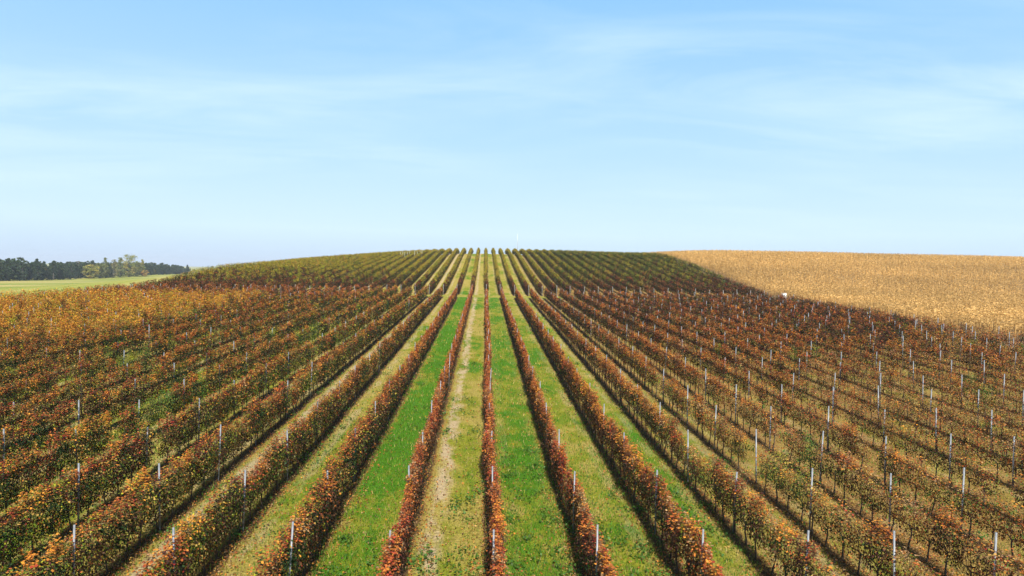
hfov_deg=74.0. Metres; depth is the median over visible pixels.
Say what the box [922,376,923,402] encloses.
vineyard post
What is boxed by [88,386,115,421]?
grapevine
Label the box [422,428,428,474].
grapevine
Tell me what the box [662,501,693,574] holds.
grapevine
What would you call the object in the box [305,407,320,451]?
grapevine
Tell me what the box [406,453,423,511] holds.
grapevine
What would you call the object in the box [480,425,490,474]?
grapevine
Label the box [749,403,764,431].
grapevine
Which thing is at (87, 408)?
grapevine
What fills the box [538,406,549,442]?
grapevine
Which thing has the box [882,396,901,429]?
grapevine
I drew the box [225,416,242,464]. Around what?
grapevine
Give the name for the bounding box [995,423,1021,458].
grapevine
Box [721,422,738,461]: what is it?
grapevine
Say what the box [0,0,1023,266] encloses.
sky
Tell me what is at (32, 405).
grapevine
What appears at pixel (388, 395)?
grapevine
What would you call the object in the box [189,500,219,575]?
grapevine
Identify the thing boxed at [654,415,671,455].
grapevine
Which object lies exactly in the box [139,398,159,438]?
grapevine
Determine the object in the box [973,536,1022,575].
grapevine
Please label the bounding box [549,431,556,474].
grapevine
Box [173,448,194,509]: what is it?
grapevine
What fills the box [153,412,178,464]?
grapevine
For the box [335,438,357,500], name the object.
grapevine
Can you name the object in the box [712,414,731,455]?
grapevine
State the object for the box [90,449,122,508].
grapevine
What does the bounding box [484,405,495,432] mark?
grapevine
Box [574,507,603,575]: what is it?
grapevine
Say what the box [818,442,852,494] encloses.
grapevine
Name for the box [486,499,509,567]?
grapevine
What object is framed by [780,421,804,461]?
grapevine
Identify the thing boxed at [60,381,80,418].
grapevine
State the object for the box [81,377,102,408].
grapevine
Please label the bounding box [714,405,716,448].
vineyard post
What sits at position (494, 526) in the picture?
grapevine
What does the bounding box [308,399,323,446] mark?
grapevine
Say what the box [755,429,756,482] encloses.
vineyard post
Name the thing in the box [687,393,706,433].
grapevine
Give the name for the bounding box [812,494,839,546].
grapevine
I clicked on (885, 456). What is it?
vineyard post
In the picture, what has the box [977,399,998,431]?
grapevine
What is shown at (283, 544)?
grapevine
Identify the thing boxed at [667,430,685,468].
grapevine
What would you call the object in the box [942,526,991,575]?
grapevine
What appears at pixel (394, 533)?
grapevine
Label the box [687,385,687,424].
vineyard post
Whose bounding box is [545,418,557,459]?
grapevine
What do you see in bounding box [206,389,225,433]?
grapevine
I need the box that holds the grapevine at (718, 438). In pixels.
[708,412,728,449]
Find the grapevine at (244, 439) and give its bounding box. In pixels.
[235,416,251,457]
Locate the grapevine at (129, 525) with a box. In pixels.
[106,486,143,559]
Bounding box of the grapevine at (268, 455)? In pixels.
[256,440,279,499]
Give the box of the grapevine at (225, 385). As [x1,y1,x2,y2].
[221,380,237,421]
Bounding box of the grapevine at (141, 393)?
[131,373,148,407]
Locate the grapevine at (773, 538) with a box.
[757,507,796,574]
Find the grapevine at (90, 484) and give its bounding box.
[71,454,107,520]
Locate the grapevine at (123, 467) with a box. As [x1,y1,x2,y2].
[102,434,138,498]
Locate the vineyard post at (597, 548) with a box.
[596,525,597,574]
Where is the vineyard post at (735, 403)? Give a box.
[735,384,736,422]
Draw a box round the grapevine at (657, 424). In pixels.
[652,409,670,449]
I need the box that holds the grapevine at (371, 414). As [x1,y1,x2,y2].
[363,405,379,452]
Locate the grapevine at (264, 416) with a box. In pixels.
[257,398,271,438]
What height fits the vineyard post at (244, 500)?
2.205 m
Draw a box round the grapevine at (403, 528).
[395,509,410,575]
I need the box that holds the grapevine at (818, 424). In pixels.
[807,409,829,442]
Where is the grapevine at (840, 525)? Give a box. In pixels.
[823,498,868,560]
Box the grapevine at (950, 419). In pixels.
[938,404,959,431]
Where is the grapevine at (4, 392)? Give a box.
[0,382,17,424]
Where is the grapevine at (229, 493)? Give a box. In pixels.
[221,473,247,543]
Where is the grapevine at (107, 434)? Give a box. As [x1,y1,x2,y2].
[86,410,116,463]
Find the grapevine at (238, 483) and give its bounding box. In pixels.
[231,466,256,532]
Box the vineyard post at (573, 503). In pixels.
[572,471,574,532]
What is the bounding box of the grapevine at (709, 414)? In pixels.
[701,408,714,442]
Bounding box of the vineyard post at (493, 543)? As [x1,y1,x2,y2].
[493,529,494,570]
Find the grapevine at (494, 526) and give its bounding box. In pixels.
[485,514,503,575]
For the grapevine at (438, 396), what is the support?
on the ground at (456, 420)
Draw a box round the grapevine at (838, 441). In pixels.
[830,416,847,455]
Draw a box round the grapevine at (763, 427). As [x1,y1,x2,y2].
[757,409,775,444]
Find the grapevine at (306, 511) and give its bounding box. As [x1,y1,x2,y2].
[288,491,318,575]
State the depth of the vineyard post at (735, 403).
35.90 m
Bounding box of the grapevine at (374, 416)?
[368,402,379,439]
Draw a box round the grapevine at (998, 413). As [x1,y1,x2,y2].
[987,402,1013,437]
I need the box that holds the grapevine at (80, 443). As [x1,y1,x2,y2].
[62,422,90,476]
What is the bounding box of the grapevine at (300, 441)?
[293,418,307,466]
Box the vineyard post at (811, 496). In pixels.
[809,468,812,530]
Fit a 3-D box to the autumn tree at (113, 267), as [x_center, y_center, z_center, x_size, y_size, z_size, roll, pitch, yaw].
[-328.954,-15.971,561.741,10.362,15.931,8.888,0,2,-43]
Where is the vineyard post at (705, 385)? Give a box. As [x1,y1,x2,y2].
[705,368,705,401]
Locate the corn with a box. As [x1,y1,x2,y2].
[646,249,1023,339]
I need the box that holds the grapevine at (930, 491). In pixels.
[917,465,949,513]
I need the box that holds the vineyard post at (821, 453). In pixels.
[819,431,823,483]
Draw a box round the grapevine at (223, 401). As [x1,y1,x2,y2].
[216,387,230,425]
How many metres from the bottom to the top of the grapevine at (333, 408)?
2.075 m
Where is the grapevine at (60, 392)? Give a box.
[46,384,66,421]
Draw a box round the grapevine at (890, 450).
[876,440,901,484]
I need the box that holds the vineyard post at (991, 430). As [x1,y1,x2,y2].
[990,410,992,453]
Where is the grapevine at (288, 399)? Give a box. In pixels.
[280,380,292,417]
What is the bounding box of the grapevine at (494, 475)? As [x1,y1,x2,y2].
[485,465,501,519]
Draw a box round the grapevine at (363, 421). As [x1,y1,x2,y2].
[353,415,373,466]
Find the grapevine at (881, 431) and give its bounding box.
[871,412,895,451]
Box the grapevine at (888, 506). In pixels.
[871,479,910,530]
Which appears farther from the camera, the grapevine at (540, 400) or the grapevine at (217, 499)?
the grapevine at (540, 400)
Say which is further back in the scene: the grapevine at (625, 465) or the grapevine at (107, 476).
the grapevine at (625, 465)
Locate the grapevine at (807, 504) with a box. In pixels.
[798,476,830,534]
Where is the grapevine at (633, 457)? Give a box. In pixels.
[622,442,649,501]
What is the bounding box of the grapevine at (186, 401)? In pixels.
[175,379,192,417]
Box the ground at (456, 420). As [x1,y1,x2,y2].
[0,254,1023,575]
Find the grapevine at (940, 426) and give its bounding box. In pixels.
[924,408,953,451]
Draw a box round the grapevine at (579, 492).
[572,484,588,544]
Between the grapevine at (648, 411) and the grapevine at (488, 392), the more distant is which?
the grapevine at (488, 392)
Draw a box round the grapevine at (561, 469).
[554,443,570,499]
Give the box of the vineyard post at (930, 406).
[929,389,931,424]
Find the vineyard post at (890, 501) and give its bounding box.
[888,473,891,534]
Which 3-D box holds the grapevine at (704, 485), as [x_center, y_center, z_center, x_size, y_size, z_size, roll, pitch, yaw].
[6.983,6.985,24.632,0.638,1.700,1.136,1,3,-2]
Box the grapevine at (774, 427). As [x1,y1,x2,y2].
[763,408,784,450]
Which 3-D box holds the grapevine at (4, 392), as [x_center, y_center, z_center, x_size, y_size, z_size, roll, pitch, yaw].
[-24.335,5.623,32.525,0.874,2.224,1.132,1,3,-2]
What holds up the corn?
on the ground at (456, 420)
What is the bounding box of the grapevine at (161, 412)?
[148,390,174,432]
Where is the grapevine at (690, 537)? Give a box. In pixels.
[678,509,701,575]
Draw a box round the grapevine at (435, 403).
[430,394,440,425]
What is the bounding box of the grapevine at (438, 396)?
[432,387,442,430]
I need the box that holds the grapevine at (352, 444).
[341,429,360,490]
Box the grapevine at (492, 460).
[485,454,497,496]
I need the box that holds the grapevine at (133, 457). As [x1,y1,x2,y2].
[118,432,146,485]
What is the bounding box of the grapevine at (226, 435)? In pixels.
[214,419,236,471]
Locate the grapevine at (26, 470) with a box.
[4,441,45,506]
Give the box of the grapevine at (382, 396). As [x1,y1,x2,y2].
[374,387,389,430]
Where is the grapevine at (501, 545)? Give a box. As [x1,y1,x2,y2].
[489,540,506,575]
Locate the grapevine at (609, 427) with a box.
[604,414,619,461]
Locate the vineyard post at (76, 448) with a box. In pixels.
[75,429,77,470]
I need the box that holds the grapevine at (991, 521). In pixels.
[973,487,1009,548]
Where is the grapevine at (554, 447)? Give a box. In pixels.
[549,439,558,482]
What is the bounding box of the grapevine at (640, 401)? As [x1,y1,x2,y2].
[637,391,648,427]
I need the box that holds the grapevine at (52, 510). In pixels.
[37,470,76,542]
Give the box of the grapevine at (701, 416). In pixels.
[694,400,712,438]
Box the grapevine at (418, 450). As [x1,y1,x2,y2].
[414,442,425,501]
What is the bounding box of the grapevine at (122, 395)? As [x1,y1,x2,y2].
[112,382,135,422]
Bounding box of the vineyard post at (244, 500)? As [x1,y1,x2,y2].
[242,470,245,531]
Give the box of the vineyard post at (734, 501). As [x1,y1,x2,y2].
[732,472,737,532]
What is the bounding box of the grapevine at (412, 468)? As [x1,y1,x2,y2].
[405,461,419,520]
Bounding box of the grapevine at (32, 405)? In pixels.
[20,395,41,432]
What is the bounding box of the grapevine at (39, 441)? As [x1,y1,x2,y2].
[18,407,54,462]
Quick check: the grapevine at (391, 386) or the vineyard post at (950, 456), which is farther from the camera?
the grapevine at (391, 386)
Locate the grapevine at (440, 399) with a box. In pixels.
[434,387,443,417]
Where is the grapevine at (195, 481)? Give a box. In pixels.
[180,442,206,498]
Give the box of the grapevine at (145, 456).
[125,421,160,475]
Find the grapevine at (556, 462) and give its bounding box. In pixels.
[552,443,568,490]
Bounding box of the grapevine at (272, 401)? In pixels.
[264,393,277,432]
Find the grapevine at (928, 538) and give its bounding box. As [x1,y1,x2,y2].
[909,501,941,561]
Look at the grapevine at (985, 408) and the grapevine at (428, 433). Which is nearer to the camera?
the grapevine at (428, 433)
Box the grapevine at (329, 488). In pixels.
[315,466,340,533]
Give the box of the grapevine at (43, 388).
[29,370,51,406]
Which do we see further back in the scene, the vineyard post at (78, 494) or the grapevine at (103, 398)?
the grapevine at (103, 398)
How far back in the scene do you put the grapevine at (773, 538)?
19.14 m
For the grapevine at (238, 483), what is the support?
on the ground at (456, 420)
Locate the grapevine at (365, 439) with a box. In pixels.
[352,421,367,474]
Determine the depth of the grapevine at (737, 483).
21.82 m
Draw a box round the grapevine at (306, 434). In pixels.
[298,412,314,459]
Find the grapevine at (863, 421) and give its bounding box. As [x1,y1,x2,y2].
[849,402,873,436]
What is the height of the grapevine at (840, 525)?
2.002 m
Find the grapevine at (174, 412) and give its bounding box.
[167,381,185,420]
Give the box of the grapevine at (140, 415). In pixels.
[124,400,150,442]
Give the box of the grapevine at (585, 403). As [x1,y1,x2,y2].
[583,382,590,422]
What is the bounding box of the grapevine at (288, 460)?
[278,434,295,480]
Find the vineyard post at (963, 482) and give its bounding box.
[960,467,964,531]
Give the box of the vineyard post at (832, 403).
[832,387,833,422]
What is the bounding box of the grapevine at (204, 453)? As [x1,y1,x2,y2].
[190,432,219,488]
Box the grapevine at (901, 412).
[892,397,914,431]
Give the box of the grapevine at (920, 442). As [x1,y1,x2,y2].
[906,430,932,470]
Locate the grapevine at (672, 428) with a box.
[662,414,680,461]
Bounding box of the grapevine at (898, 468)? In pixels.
[886,449,914,494]
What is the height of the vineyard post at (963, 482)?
2.419 m
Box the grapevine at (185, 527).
[176,509,207,575]
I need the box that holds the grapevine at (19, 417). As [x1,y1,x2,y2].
[9,403,33,436]
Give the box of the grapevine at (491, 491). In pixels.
[487,481,501,524]
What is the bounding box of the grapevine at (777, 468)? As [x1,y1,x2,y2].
[761,449,792,502]
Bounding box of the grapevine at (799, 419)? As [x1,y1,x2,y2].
[794,402,808,432]
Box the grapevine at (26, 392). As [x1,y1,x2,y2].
[20,377,41,410]
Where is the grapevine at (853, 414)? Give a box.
[840,396,863,434]
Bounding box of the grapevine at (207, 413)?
[195,393,215,435]
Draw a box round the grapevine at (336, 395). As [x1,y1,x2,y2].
[330,388,344,424]
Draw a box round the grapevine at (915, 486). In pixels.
[898,451,932,503]
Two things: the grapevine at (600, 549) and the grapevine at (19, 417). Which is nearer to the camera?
the grapevine at (600, 549)
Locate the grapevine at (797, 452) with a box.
[788,430,808,469]
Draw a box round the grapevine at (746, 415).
[741,396,757,433]
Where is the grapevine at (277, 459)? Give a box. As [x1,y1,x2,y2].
[267,430,289,490]
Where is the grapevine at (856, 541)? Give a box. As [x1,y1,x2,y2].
[838,510,876,575]
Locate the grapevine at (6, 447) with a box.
[0,423,22,469]
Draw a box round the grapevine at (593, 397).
[588,389,600,432]
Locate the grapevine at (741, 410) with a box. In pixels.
[737,396,751,428]
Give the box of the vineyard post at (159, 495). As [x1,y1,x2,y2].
[158,463,160,530]
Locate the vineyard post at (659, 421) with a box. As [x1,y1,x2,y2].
[658,402,660,448]
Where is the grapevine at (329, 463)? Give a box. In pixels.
[320,454,343,521]
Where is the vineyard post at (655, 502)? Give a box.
[654,470,657,534]
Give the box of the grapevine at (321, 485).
[305,468,334,546]
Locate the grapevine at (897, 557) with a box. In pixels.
[885,545,921,575]
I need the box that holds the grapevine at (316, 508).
[302,490,327,560]
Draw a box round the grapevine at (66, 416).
[52,399,78,442]
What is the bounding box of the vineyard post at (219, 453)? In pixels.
[218,424,221,480]
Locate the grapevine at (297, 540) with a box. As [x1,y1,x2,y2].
[282,512,314,575]
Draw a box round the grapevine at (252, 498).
[241,467,260,519]
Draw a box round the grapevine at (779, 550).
[769,515,806,575]
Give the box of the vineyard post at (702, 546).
[700,529,703,574]
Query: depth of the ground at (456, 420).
30.16 m
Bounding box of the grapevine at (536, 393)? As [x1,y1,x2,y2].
[533,387,542,419]
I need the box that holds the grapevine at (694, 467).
[685,445,709,492]
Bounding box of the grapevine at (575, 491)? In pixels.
[568,473,585,531]
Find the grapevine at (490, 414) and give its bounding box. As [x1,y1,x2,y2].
[484,409,496,439]
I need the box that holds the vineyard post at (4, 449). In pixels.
[3,429,4,476]
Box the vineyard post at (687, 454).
[687,430,688,481]
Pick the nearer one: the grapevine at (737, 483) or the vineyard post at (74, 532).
the vineyard post at (74, 532)
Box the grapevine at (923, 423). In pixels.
[917,412,934,446]
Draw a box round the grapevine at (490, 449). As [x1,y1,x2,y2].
[484,434,497,484]
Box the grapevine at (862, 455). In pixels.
[851,432,873,469]
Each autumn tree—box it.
[81,265,100,278]
[94,263,107,277]
[103,257,109,277]
[106,259,119,277]
[115,258,125,276]
[122,254,137,276]
[131,262,142,275]
[139,259,145,275]
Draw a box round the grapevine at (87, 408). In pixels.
[77,387,105,433]
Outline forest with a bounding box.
[0,257,190,280]
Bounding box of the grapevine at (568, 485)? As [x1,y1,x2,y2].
[561,469,573,519]
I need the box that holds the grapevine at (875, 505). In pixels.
[860,471,888,520]
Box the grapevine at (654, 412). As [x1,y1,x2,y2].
[648,402,662,442]
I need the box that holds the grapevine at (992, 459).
[984,437,1014,478]
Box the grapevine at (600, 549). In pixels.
[592,536,610,575]
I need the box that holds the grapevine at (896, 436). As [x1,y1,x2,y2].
[885,418,908,451]
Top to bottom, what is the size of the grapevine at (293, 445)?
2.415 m
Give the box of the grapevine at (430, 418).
[425,413,436,452]
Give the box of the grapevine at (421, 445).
[410,438,427,486]
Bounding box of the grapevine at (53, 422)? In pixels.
[38,412,65,451]
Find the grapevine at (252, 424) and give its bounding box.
[240,396,262,451]
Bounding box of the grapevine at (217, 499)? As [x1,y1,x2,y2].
[200,489,234,560]
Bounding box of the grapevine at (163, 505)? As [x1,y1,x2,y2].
[142,468,172,532]
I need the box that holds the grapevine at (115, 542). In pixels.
[85,499,127,575]
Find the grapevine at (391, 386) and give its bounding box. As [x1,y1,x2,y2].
[382,375,395,419]
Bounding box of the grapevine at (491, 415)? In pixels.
[484,402,496,434]
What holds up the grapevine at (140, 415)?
on the ground at (456, 420)
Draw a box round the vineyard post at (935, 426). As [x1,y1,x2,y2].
[935,408,936,450]
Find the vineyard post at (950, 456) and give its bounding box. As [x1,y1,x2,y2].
[948,433,951,483]
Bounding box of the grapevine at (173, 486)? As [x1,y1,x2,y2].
[156,455,187,520]
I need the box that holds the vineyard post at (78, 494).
[77,463,79,527]
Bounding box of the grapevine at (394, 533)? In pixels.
[387,523,403,574]
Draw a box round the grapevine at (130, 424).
[114,402,142,444]
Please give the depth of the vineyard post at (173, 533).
16.60 m
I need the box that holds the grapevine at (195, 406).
[186,397,205,444]
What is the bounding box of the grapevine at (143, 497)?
[116,465,157,545]
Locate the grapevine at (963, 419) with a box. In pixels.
[954,403,978,441]
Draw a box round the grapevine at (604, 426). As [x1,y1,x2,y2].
[601,414,611,454]
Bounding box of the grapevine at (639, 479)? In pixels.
[632,459,648,510]
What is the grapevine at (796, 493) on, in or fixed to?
on the ground at (456, 420)
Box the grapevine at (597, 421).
[594,404,602,443]
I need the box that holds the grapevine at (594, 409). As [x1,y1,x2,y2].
[588,397,600,437]
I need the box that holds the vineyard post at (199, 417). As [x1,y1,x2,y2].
[198,398,199,443]
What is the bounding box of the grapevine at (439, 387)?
[433,384,443,411]
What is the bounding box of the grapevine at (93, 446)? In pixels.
[76,413,102,465]
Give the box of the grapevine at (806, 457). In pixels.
[800,436,826,477]
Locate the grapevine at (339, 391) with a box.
[332,384,344,418]
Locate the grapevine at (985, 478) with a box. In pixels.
[969,460,1003,502]
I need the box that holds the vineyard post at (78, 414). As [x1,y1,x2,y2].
[78,400,79,440]
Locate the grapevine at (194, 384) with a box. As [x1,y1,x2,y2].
[180,372,200,404]
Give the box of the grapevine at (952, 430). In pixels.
[937,421,963,455]
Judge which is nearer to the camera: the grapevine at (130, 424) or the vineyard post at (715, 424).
the grapevine at (130, 424)
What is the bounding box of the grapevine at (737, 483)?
[720,467,747,533]
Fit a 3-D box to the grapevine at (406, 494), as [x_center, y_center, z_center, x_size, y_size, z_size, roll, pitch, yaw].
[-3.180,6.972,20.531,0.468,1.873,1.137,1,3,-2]
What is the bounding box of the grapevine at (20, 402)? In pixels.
[4,378,26,417]
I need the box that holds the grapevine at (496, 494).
[487,477,503,534]
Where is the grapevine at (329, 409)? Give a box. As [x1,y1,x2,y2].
[321,393,336,434]
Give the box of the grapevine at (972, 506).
[951,483,988,536]
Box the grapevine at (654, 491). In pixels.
[644,467,665,521]
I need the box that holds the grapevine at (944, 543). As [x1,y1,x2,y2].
[929,503,970,575]
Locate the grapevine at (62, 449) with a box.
[43,427,75,483]
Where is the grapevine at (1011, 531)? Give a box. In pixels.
[993,495,1023,561]
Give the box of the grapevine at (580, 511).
[576,499,594,559]
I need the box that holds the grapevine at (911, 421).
[904,402,928,439]
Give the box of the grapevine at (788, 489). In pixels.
[773,463,797,512]
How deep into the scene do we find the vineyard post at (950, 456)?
26.96 m
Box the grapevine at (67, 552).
[44,530,84,575]
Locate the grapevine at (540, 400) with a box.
[535,390,545,431]
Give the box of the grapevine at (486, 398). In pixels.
[482,386,492,420]
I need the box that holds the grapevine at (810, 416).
[802,400,822,438]
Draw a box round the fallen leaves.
[0,314,1023,575]
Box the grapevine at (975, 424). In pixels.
[968,414,989,447]
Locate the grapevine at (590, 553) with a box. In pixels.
[578,520,604,575]
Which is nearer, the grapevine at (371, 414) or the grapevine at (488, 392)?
the grapevine at (371, 414)
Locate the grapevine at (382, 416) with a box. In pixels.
[376,398,387,435]
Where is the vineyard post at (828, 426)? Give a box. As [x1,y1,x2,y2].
[827,406,828,449]
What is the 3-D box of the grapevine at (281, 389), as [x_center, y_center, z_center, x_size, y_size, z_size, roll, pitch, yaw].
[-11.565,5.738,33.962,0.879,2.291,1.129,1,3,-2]
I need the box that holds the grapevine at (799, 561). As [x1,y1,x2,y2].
[781,524,822,575]
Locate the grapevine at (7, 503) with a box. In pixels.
[0,459,23,519]
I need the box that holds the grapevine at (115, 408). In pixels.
[104,389,122,424]
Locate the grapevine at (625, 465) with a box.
[620,445,634,492]
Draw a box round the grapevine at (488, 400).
[485,393,494,421]
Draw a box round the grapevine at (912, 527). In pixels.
[893,496,926,548]
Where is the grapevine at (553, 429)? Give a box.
[548,421,557,453]
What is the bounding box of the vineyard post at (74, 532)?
[72,524,75,575]
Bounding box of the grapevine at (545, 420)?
[540,407,554,447]
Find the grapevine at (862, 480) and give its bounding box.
[846,458,875,513]
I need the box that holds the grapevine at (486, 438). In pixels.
[479,430,494,482]
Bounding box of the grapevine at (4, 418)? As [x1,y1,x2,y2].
[0,401,17,440]
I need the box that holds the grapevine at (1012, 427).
[1001,410,1023,440]
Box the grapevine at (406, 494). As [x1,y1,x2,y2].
[398,490,413,546]
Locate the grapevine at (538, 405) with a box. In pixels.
[535,391,541,425]
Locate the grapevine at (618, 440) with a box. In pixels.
[611,425,633,475]
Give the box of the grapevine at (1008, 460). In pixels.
[1000,439,1023,486]
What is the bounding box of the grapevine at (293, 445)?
[284,415,303,473]
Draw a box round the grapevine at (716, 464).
[703,450,726,511]
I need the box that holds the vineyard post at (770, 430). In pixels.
[769,406,771,448]
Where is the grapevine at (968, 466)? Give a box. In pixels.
[954,444,987,491]
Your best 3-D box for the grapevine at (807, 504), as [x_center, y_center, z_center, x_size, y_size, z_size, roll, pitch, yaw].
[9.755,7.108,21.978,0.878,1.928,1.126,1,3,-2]
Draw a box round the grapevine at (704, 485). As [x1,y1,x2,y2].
[695,457,712,501]
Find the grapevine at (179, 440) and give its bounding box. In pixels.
[169,411,190,457]
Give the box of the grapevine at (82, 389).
[70,373,90,417]
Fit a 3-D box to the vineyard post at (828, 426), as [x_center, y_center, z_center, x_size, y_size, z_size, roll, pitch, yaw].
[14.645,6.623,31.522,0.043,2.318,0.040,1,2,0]
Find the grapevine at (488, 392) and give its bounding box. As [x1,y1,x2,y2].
[483,387,492,415]
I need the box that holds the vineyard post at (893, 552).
[893,530,894,575]
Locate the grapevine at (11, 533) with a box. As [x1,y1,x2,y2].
[0,503,32,571]
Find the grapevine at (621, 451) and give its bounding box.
[617,436,631,483]
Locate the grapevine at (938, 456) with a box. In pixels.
[922,432,948,477]
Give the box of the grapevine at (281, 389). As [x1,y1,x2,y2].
[274,380,290,423]
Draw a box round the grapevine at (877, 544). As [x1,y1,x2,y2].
[858,518,899,575]
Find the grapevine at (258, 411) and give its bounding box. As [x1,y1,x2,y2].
[247,396,267,445]
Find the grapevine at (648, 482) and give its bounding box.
[638,463,655,521]
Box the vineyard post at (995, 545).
[993,532,997,575]
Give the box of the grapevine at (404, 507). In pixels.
[397,503,412,559]
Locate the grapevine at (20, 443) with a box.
[5,422,34,469]
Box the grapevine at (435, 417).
[433,405,438,436]
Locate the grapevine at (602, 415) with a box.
[596,410,606,448]
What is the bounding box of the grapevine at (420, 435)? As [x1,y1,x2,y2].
[415,430,426,474]
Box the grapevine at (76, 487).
[57,466,88,530]
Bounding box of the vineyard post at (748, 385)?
[748,371,749,401]
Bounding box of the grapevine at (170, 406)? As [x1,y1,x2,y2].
[159,386,179,427]
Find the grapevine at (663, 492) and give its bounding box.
[652,478,676,545]
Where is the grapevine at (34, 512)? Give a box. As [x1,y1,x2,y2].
[10,484,52,558]
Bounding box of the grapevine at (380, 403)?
[367,391,388,440]
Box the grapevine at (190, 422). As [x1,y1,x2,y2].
[177,404,198,450]
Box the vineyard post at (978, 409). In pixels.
[977,390,978,427]
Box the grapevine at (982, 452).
[970,428,997,470]
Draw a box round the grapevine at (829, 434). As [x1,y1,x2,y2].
[819,417,839,450]
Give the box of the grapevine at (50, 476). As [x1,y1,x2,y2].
[30,445,58,495]
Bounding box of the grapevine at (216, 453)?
[205,430,227,480]
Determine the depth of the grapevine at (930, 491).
24.05 m
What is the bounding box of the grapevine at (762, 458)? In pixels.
[756,450,776,493]
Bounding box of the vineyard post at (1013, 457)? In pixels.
[1012,436,1014,481]
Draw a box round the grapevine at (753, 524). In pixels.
[741,491,771,559]
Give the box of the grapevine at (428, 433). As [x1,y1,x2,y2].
[421,421,431,466]
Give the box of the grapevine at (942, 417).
[933,395,954,431]
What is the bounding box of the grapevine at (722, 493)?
[710,467,734,522]
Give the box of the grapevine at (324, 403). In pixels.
[315,395,329,440]
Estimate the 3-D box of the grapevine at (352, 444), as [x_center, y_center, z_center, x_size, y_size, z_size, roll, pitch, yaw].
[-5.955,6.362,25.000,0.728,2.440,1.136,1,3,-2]
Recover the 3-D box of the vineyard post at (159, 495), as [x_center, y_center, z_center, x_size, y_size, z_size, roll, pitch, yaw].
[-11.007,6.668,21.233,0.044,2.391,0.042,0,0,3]
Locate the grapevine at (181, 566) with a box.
[150,532,191,575]
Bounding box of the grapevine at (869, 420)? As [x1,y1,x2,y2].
[862,410,882,445]
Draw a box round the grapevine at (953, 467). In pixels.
[939,443,965,486]
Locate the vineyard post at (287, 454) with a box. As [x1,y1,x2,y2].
[286,431,287,480]
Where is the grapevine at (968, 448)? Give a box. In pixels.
[955,420,982,462]
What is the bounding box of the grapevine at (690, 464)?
[683,444,699,484]
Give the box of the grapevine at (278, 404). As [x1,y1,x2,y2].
[269,392,284,428]
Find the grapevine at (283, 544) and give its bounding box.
[267,528,300,575]
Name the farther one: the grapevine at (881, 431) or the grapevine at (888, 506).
the grapevine at (881, 431)
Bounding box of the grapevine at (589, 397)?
[585,387,593,427]
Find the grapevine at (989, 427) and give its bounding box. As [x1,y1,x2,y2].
[981,413,1008,452]
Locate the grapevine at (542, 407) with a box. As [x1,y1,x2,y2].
[538,400,545,435]
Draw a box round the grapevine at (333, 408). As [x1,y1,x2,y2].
[323,390,338,428]
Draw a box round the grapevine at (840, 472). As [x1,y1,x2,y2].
[831,449,862,502]
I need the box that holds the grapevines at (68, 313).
[0,281,1023,575]
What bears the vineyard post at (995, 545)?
on the ground at (456, 420)
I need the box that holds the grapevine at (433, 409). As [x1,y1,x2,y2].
[427,407,436,439]
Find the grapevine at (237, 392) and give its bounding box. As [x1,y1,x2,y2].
[230,382,243,417]
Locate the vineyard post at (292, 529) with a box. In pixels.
[289,521,293,575]
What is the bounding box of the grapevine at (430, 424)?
[424,420,434,458]
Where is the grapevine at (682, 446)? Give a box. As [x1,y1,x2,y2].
[674,437,691,476]
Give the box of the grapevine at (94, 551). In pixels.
[69,507,109,575]
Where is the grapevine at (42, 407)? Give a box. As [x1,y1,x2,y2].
[33,391,57,425]
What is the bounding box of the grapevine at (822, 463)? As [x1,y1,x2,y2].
[810,444,832,485]
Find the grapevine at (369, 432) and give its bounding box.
[361,413,377,459]
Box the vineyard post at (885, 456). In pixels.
[884,436,886,484]
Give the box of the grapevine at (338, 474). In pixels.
[331,456,345,510]
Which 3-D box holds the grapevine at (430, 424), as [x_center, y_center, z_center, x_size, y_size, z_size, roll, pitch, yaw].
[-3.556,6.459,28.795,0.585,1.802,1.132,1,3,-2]
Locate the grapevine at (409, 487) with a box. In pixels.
[402,474,417,527]
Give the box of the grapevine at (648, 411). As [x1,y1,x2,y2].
[642,403,658,438]
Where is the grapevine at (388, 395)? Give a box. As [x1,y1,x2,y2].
[381,386,392,425]
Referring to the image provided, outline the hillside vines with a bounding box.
[138,247,763,297]
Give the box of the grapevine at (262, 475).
[251,457,273,509]
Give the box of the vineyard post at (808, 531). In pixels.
[805,530,809,575]
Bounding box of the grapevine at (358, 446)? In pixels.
[346,425,363,470]
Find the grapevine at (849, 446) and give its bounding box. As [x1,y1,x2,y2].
[837,421,860,457]
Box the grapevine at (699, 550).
[688,527,712,575]
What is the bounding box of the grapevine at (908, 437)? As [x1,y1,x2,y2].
[897,420,924,462]
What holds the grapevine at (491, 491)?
on the ground at (456, 420)
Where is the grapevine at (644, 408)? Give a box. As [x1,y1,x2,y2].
[640,395,652,432]
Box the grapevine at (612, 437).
[603,422,621,468]
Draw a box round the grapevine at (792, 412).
[786,394,803,428]
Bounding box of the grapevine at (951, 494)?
[934,474,969,524]
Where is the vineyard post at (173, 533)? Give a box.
[172,527,174,570]
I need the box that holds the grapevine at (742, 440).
[732,427,749,468]
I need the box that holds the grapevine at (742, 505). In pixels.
[731,487,763,546]
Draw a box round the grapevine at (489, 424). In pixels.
[485,417,494,454]
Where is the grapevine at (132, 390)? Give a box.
[122,376,142,409]
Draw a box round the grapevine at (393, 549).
[376,535,402,575]
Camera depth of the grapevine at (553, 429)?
28.02 m
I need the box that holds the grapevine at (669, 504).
[660,495,683,559]
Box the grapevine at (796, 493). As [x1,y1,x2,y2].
[788,466,820,522]
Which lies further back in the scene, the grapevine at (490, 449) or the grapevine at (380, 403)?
the grapevine at (380, 403)

